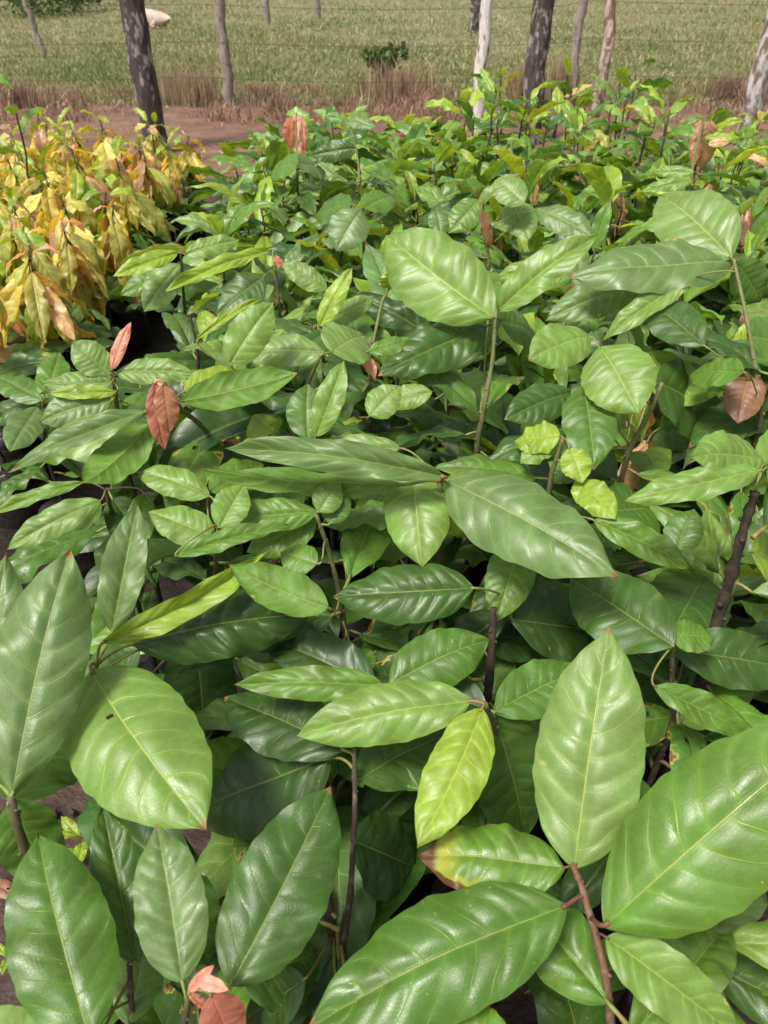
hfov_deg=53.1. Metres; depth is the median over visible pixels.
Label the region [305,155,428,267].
cacao seedling
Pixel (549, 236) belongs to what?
cacao seedling
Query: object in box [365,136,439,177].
cacao seedling
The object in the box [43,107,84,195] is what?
cacao seedling
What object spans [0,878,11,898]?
fallen leaf
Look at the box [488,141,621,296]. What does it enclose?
cacao seedling
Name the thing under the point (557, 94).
cacao seedling
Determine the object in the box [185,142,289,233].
cacao seedling
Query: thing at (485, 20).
wooden post
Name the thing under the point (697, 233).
cacao seedling
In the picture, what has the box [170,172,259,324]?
cacao seedling
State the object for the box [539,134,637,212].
cacao seedling
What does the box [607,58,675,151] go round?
cacao seedling
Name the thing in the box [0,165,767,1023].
soil
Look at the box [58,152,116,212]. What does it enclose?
cacao seedling
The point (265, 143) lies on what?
cacao seedling
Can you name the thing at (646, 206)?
cacao seedling
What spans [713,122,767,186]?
cacao seedling
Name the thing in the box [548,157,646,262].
cacao seedling
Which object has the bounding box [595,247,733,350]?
cacao seedling
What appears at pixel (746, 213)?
cacao seedling
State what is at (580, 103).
cacao seedling
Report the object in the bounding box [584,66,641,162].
cacao seedling
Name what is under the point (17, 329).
cacao seedling
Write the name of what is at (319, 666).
cacao seedling
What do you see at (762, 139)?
cacao seedling
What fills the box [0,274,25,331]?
cacao seedling
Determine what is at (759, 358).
cacao seedling
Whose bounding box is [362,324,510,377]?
cacao seedling
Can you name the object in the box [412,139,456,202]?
cacao seedling
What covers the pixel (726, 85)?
dry grass clump
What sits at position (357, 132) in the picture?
cacao seedling
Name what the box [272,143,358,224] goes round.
cacao seedling
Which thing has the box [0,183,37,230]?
cacao seedling
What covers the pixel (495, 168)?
cacao seedling
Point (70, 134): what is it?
cacao seedling
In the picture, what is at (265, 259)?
cacao seedling
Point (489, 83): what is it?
cacao seedling
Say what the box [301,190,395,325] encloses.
cacao seedling
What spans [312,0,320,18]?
pasture post
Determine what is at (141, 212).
cacao seedling
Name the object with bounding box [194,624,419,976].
cacao seedling
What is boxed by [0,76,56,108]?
dry grass clump
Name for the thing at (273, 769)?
cacao seedling
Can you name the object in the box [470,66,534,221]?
cacao seedling
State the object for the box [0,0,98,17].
shrub
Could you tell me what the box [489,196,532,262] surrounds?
cacao seedling
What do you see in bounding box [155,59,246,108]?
dry grass clump
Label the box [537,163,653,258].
cacao seedling
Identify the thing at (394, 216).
cacao seedling
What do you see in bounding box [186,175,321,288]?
cacao seedling
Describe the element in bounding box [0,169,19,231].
cacao seedling
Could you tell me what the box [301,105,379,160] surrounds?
cacao seedling
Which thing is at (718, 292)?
cacao seedling
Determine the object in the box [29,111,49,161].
cacao seedling
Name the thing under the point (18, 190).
cacao seedling
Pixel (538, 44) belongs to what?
wooden post
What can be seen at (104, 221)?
cacao seedling
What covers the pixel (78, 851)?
weed
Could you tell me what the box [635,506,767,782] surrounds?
cacao seedling
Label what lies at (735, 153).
cacao seedling
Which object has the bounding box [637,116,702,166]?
cacao seedling
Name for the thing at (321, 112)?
cacao seedling
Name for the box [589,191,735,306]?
cacao seedling
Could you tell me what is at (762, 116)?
cacao seedling
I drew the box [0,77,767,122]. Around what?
dry weeds
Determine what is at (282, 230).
cacao seedling
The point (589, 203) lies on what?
cacao seedling
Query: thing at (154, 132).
cacao seedling
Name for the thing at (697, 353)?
cacao seedling
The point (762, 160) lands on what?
cacao seedling
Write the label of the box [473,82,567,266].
cacao seedling
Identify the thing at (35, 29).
pasture post
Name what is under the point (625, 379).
cacao seedling
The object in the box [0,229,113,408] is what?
cacao seedling
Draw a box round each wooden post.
[119,0,169,149]
[473,0,493,135]
[521,0,554,145]
[588,0,616,129]
[730,9,767,180]
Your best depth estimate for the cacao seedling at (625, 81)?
4.14 m
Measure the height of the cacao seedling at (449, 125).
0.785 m
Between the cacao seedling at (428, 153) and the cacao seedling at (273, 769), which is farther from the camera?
the cacao seedling at (428, 153)
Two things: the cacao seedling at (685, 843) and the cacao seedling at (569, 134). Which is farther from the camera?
the cacao seedling at (569, 134)
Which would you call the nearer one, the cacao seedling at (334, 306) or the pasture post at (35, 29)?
the cacao seedling at (334, 306)
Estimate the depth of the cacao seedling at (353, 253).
2.57 m
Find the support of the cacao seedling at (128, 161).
on the soil
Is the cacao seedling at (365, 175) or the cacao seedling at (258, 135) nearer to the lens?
the cacao seedling at (365, 175)
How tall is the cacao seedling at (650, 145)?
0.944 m
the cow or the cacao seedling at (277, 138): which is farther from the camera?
the cow
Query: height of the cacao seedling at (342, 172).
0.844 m
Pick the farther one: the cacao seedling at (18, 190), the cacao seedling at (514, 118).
the cacao seedling at (514, 118)
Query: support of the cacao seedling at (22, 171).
on the soil
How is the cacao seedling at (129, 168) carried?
on the soil
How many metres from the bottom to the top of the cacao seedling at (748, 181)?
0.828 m
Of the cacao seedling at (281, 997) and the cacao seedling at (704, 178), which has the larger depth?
the cacao seedling at (704, 178)
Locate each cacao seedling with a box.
[0,73,49,194]
[0,123,45,171]
[0,124,14,158]
[0,133,40,181]
[0,136,38,214]
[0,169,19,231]
[0,170,39,228]
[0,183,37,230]
[0,195,62,378]
[0,226,120,371]
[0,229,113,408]
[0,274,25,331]
[0,299,68,481]
[0,323,25,401]
[0,351,74,528]
[0,352,146,577]
[0,474,209,673]
[0,549,124,1023]
[0,807,143,1023]
[2,186,67,360]
[3,147,38,187]
[4,150,46,194]
[7,322,226,739]
[12,143,108,352]
[13,365,343,732]
[20,178,71,242]
[21,180,50,228]
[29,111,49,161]
[37,122,65,176]
[38,195,144,338]
[39,158,67,199]
[40,288,278,554]
[42,132,118,317]
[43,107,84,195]
[45,117,64,152]
[51,218,131,376]
[56,130,87,164]
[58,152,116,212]
[61,121,97,178]
[63,124,166,248]
[63,504,309,829]
[68,120,93,163]
[77,795,390,1023]
[79,110,122,164]
[82,147,133,189]
[82,187,147,326]
[84,458,368,739]
[87,167,178,243]
[88,351,315,597]
[93,135,183,317]
[93,202,151,349]
[104,136,136,248]
[112,234,238,358]
[113,786,340,1023]
[116,146,180,241]
[119,201,275,313]
[120,133,188,241]
[121,128,209,262]
[134,108,204,217]
[147,284,308,392]
[149,112,188,172]
[156,127,227,257]
[159,298,379,588]
[163,247,367,547]
[169,838,505,1023]
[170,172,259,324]
[173,135,207,237]
[175,155,277,245]
[178,483,459,831]
[181,301,367,545]
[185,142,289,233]
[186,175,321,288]
[186,236,324,316]
[187,119,315,235]
[187,234,375,380]
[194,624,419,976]
[196,434,617,713]
[199,691,445,1023]
[210,153,330,313]
[214,138,286,205]
[214,284,385,543]
[220,124,279,159]
[223,216,362,329]
[234,607,562,898]
[238,267,379,638]
[239,118,317,195]
[242,168,374,261]
[243,179,347,238]
[246,122,313,140]
[248,112,362,261]
[253,133,314,153]
[258,201,395,381]
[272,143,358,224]
[278,135,374,239]
[286,106,365,150]
[289,271,480,640]
[295,111,411,369]
[296,655,638,894]
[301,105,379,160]
[301,153,377,212]
[301,159,392,212]
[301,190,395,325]
[303,245,442,576]
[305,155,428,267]
[308,128,369,146]
[308,129,373,142]
[310,626,767,1023]
[313,105,369,134]
[313,498,486,628]
[316,249,464,451]
[321,223,402,384]
[332,479,594,709]
[337,292,571,564]
[343,161,430,248]
[347,187,475,255]
[352,122,456,213]
[356,114,435,147]
[356,140,403,157]
[356,158,437,214]
[362,160,493,238]
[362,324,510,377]
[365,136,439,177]
[368,115,443,177]
[370,128,400,140]
[373,242,555,473]
[378,129,458,187]
[378,227,598,579]
[382,116,458,161]
[396,169,440,220]
[399,108,494,168]
[400,301,580,582]
[409,134,491,186]
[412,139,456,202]
[412,161,489,268]
[413,87,507,154]
[413,173,523,271]
[418,391,618,578]
[422,128,456,185]
[423,420,703,658]
[428,176,595,284]
[431,98,517,182]
[433,312,615,379]
[438,127,505,185]
[456,68,526,170]
[457,149,542,251]
[462,77,510,181]
[465,218,588,353]
[465,235,558,302]
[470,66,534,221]
[472,132,589,255]
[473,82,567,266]
[473,100,510,219]
[474,316,678,489]
[481,146,560,202]
[483,305,708,482]
[487,95,554,251]
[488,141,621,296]
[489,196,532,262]
[489,323,731,672]
[491,220,596,300]
[496,137,577,243]
[499,252,677,428]
[503,190,620,300]
[509,98,551,140]
[509,252,594,355]
[512,112,576,255]
[517,324,725,523]
[521,56,592,141]
[524,780,767,1023]
[532,74,603,155]
[533,181,613,298]
[534,86,600,190]
[535,200,630,364]
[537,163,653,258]
[538,100,612,193]
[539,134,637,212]
[539,178,659,241]
[544,189,767,644]
[547,99,594,297]
[547,286,724,469]
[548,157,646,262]
[557,387,723,551]
[559,570,767,938]
[563,95,612,162]
[566,87,605,192]
[577,130,633,214]
[580,87,642,170]
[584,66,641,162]
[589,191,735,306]
[594,191,739,223]
[595,68,659,172]
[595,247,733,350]
[606,149,647,223]
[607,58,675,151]
[609,90,667,239]
[610,105,678,243]
[610,156,665,243]
[611,495,767,744]
[613,325,677,581]
[623,429,767,787]
[627,138,689,199]
[629,84,697,215]
[629,135,695,183]
[630,97,692,167]
[633,141,767,243]
[634,101,686,171]
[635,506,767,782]
[636,118,746,243]
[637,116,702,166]
[660,323,766,533]
[662,317,767,534]
[667,124,703,179]
[672,109,732,176]
[673,107,744,187]
[675,140,767,190]
[677,513,767,702]
[680,188,767,319]
[681,219,767,312]
[682,182,732,305]
[683,209,767,295]
[684,552,767,714]
[688,362,767,617]
[691,320,767,394]
[693,172,708,306]
[693,293,767,467]
[697,187,767,313]
[699,180,767,251]
[701,300,767,361]
[703,128,762,185]
[712,178,767,303]
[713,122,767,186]
[714,129,766,184]
[719,283,767,312]
[720,120,763,183]
[723,110,767,169]
[725,144,765,252]
[737,136,767,199]
[740,168,763,177]
[748,153,767,186]
[748,353,767,442]
[758,138,767,190]
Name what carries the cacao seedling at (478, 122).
on the soil
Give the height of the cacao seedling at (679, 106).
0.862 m
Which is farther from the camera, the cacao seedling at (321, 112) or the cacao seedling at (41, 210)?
the cacao seedling at (321, 112)
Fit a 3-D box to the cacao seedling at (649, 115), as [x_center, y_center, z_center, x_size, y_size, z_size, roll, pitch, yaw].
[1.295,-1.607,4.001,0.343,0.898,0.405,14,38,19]
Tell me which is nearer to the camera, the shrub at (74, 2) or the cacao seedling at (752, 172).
the cacao seedling at (752, 172)
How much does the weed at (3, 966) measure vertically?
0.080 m
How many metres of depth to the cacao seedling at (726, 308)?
2.45 m
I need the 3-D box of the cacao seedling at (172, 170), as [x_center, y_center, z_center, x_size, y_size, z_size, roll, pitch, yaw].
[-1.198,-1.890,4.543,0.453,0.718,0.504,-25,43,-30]
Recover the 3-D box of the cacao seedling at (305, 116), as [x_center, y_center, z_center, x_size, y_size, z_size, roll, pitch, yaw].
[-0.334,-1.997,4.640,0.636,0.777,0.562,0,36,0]
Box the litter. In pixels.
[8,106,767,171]
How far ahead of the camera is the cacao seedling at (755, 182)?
3.35 m
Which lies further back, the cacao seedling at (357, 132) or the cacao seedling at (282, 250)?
the cacao seedling at (357, 132)
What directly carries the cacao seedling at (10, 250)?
on the soil
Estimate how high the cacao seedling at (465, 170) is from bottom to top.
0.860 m
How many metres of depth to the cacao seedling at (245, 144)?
4.51 m
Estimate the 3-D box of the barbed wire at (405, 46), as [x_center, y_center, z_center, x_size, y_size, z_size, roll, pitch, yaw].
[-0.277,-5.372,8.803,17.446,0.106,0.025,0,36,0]
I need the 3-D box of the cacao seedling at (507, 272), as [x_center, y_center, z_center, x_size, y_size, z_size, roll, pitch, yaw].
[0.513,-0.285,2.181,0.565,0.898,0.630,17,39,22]
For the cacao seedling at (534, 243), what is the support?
on the soil
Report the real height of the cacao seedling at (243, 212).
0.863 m
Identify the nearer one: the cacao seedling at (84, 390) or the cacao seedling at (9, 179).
the cacao seedling at (84, 390)
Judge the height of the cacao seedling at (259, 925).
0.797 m
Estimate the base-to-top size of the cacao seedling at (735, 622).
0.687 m
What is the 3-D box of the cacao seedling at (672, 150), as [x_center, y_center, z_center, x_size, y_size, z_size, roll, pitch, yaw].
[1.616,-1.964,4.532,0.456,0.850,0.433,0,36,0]
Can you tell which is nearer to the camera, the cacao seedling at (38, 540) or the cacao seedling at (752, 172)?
the cacao seedling at (38, 540)
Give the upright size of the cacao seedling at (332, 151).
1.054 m
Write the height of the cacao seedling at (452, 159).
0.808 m
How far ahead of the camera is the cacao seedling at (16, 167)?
4.14 m
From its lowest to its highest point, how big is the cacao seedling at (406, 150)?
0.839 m
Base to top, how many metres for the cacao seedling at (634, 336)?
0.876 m
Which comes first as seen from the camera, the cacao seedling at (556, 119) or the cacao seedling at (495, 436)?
the cacao seedling at (495, 436)
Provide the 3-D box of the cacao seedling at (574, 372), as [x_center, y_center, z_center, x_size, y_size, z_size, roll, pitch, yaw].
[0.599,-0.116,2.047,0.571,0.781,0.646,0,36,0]
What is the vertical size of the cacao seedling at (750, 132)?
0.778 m
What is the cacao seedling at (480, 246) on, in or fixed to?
on the soil
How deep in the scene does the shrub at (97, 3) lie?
27.11 m
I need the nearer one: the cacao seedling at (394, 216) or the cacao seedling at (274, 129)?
the cacao seedling at (394, 216)
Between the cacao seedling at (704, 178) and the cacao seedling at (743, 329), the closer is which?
the cacao seedling at (743, 329)
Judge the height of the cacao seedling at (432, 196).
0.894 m
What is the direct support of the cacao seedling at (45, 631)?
on the soil
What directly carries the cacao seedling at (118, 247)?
on the wet mud
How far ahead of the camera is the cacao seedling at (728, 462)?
1.00 m
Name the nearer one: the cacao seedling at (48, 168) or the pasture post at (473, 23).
the cacao seedling at (48, 168)
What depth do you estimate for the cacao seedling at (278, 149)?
3.43 m
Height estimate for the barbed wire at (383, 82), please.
0.106 m
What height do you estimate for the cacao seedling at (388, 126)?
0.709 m
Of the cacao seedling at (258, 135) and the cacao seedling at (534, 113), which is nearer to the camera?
the cacao seedling at (534, 113)
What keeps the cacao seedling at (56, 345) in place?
on the wet mud
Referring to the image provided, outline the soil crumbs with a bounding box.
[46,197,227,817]
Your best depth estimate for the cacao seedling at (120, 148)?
4.12 m
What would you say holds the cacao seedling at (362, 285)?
on the soil
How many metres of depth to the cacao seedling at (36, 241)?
3.04 m
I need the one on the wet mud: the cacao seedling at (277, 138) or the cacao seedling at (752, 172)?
the cacao seedling at (277, 138)
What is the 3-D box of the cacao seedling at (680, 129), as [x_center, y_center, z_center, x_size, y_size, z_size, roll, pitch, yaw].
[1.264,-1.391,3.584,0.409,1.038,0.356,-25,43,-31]
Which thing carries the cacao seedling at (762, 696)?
on the soil
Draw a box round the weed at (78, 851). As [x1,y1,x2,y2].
[61,816,89,861]
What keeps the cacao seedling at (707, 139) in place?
on the soil
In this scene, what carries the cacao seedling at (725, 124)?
on the soil
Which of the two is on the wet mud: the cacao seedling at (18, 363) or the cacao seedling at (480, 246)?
the cacao seedling at (18, 363)
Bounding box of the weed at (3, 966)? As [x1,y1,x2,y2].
[0,943,6,974]
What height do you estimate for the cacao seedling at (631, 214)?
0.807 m
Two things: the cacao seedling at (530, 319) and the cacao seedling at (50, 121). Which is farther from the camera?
the cacao seedling at (50, 121)
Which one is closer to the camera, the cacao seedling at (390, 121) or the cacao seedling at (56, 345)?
the cacao seedling at (56, 345)
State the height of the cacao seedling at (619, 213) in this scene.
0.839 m
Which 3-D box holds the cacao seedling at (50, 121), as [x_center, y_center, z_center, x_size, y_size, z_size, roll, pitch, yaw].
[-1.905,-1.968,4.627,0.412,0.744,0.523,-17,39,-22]
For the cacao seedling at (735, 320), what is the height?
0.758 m
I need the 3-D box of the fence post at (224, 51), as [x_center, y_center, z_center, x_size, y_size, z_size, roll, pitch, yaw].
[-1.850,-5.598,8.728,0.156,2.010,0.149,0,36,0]
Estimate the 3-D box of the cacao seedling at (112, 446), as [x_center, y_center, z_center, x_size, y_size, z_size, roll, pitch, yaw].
[-0.294,0.145,1.499,0.456,1.004,0.508,0,36,0]
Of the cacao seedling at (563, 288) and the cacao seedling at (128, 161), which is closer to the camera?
the cacao seedling at (563, 288)
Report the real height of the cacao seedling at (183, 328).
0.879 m
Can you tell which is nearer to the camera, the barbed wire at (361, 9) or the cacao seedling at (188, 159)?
the cacao seedling at (188, 159)
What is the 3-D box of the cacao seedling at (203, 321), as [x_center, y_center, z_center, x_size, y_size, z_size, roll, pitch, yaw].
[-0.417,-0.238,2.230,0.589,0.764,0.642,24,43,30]
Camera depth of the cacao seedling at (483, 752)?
0.89 m
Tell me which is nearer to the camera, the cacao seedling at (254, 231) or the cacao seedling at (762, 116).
the cacao seedling at (254, 231)
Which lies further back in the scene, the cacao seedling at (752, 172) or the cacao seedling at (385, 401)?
the cacao seedling at (752, 172)
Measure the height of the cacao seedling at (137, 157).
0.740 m
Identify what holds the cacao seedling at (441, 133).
on the soil
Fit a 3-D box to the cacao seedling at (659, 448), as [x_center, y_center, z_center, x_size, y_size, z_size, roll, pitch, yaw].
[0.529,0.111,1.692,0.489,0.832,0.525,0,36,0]
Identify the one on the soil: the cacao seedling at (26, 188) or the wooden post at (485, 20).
the cacao seedling at (26, 188)
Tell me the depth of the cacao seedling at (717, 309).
3.25 m
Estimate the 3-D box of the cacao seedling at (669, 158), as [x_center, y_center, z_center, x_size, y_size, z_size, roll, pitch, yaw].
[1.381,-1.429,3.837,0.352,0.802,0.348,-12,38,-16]
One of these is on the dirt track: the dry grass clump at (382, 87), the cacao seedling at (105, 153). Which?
the dry grass clump at (382, 87)
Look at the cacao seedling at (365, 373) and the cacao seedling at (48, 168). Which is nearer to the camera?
the cacao seedling at (365, 373)
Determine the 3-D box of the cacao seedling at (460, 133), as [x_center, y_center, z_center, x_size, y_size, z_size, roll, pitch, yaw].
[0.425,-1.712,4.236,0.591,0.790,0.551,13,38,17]
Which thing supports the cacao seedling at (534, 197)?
on the soil
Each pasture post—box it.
[22,0,48,59]
[262,0,270,23]
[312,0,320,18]
[468,0,480,33]
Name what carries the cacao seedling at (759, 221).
on the soil
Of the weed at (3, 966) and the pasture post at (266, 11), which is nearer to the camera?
the weed at (3, 966)
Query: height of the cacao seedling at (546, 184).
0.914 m
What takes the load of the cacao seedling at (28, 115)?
on the soil
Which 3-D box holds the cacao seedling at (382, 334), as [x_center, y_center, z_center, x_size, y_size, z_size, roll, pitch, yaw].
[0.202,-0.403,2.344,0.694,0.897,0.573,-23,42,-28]
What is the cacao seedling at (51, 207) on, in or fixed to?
on the soil
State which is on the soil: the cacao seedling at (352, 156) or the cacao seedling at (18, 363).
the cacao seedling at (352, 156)
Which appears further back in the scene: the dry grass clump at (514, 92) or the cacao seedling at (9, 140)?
the dry grass clump at (514, 92)
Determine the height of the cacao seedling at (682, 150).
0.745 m
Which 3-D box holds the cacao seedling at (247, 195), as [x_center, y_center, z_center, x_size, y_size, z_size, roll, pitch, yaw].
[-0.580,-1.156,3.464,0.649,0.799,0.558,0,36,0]
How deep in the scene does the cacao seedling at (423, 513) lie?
1.04 m
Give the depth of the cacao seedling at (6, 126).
4.66 m
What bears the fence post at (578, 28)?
on the field
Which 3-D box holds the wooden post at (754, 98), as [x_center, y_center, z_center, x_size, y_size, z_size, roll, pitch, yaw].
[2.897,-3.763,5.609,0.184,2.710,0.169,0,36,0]
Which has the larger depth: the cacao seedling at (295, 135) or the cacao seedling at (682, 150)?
the cacao seedling at (682, 150)
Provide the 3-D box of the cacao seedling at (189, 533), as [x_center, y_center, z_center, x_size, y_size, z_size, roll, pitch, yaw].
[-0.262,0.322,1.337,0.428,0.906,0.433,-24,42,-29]
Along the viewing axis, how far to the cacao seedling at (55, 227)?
3.00 m
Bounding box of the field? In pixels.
[0,0,767,101]
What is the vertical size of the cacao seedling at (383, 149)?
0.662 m
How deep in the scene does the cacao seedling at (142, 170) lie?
3.96 m
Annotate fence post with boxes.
[214,0,234,106]
[567,0,587,105]
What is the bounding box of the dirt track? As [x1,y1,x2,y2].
[0,100,767,181]
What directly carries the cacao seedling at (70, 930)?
on the soil
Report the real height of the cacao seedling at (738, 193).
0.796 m
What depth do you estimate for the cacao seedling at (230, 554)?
1.48 m
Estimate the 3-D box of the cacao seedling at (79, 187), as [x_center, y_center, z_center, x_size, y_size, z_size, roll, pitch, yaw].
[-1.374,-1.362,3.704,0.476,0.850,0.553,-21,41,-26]
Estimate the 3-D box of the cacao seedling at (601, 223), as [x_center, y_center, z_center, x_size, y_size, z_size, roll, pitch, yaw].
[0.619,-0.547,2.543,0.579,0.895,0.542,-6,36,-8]
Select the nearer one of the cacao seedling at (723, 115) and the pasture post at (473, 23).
the cacao seedling at (723, 115)
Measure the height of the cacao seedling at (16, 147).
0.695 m
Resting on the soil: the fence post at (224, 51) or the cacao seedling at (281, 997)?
the cacao seedling at (281, 997)
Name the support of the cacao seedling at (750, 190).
on the soil
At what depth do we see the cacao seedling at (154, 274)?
2.05 m
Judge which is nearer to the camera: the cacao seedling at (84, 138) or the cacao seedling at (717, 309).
the cacao seedling at (717, 309)
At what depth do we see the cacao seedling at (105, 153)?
3.88 m
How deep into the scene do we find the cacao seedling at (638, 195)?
3.23 m
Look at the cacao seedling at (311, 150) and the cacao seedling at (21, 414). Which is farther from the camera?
the cacao seedling at (311, 150)
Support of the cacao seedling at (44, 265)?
on the wet mud
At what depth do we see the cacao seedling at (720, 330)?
1.96 m
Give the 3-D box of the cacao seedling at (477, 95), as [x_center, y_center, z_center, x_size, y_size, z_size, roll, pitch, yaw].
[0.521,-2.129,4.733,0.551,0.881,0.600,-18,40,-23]
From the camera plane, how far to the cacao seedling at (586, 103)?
4.57 m
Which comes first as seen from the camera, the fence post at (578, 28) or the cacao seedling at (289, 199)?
the cacao seedling at (289, 199)
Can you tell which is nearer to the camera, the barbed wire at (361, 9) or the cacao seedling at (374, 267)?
the cacao seedling at (374, 267)
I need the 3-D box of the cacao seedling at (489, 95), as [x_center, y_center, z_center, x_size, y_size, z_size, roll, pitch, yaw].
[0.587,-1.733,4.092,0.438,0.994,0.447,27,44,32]
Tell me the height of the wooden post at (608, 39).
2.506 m
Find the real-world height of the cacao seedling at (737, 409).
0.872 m
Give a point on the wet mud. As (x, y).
(163, 340)
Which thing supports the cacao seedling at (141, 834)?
on the soil
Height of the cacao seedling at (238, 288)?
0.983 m
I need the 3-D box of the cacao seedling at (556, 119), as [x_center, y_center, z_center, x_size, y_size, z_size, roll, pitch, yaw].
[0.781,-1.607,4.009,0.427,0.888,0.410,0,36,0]
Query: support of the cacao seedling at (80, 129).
on the soil
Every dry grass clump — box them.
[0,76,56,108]
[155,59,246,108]
[335,51,452,106]
[502,61,552,99]
[544,53,596,103]
[701,71,748,106]
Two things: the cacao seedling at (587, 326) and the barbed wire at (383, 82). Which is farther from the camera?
the barbed wire at (383, 82)
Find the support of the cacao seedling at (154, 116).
on the soil
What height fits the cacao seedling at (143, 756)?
0.910 m
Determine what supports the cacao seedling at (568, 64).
on the soil
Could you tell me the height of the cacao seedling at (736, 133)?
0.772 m
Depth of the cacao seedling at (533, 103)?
4.14 m
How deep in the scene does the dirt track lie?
8.17 m
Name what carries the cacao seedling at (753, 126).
on the soil
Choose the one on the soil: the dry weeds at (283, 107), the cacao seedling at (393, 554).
the cacao seedling at (393, 554)
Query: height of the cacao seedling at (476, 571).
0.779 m
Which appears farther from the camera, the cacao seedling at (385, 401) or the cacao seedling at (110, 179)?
the cacao seedling at (110, 179)
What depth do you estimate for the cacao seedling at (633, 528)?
1.16 m
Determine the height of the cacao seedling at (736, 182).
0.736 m
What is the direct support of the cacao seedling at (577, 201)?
on the soil
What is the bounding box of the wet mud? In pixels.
[0,232,242,719]
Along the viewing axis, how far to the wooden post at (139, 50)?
6.61 m
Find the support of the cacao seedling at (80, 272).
on the wet mud
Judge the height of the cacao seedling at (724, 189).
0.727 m
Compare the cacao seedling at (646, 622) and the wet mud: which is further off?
the wet mud
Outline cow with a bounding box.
[145,8,174,26]
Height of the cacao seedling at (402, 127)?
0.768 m
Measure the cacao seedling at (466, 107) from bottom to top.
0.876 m
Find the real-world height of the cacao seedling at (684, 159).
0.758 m
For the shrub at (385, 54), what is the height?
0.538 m
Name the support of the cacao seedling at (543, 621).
on the soil
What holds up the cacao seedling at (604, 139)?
on the soil
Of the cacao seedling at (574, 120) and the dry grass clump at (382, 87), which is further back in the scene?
the dry grass clump at (382, 87)
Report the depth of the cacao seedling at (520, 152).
3.52 m
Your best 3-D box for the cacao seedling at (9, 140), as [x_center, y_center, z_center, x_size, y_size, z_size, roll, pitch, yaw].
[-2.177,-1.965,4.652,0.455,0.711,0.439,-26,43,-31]
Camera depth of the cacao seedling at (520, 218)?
2.12 m
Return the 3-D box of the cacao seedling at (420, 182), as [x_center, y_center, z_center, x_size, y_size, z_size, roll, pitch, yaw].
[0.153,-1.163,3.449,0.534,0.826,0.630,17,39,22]
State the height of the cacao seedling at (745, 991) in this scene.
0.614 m
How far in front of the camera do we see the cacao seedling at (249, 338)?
1.26 m
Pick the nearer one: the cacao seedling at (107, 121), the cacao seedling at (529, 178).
the cacao seedling at (529, 178)
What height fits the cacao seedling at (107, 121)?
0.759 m
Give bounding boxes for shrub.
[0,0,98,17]
[46,0,94,12]
[54,0,117,6]
[357,39,408,79]
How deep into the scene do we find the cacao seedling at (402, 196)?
2.89 m
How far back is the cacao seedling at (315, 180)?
3.59 m
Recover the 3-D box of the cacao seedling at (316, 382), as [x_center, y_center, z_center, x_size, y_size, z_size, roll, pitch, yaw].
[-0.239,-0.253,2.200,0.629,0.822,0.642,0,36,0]
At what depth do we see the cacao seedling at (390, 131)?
4.49 m
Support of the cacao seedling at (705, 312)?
on the soil
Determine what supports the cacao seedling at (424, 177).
on the soil
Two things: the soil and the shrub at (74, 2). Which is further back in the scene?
the shrub at (74, 2)
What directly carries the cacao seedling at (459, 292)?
on the soil
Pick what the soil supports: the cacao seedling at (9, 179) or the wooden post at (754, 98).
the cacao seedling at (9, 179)
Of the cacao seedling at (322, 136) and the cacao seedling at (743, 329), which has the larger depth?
the cacao seedling at (322, 136)
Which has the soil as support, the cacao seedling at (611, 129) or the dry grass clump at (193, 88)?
the cacao seedling at (611, 129)
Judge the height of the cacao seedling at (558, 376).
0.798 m
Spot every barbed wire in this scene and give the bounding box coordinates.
[0,0,754,10]
[0,38,758,47]
[24,74,748,83]
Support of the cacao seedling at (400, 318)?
on the soil
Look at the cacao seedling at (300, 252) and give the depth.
2.23 m
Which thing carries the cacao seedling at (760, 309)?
on the soil
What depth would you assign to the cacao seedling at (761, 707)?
1.67 m
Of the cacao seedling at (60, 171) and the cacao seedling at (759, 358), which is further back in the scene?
the cacao seedling at (60, 171)
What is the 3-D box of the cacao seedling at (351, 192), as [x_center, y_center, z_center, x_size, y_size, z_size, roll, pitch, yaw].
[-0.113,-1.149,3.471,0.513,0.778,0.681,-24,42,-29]
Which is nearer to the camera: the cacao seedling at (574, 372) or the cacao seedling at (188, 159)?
the cacao seedling at (574, 372)
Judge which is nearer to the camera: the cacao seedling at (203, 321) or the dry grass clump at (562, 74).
the cacao seedling at (203, 321)
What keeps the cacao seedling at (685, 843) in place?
on the soil

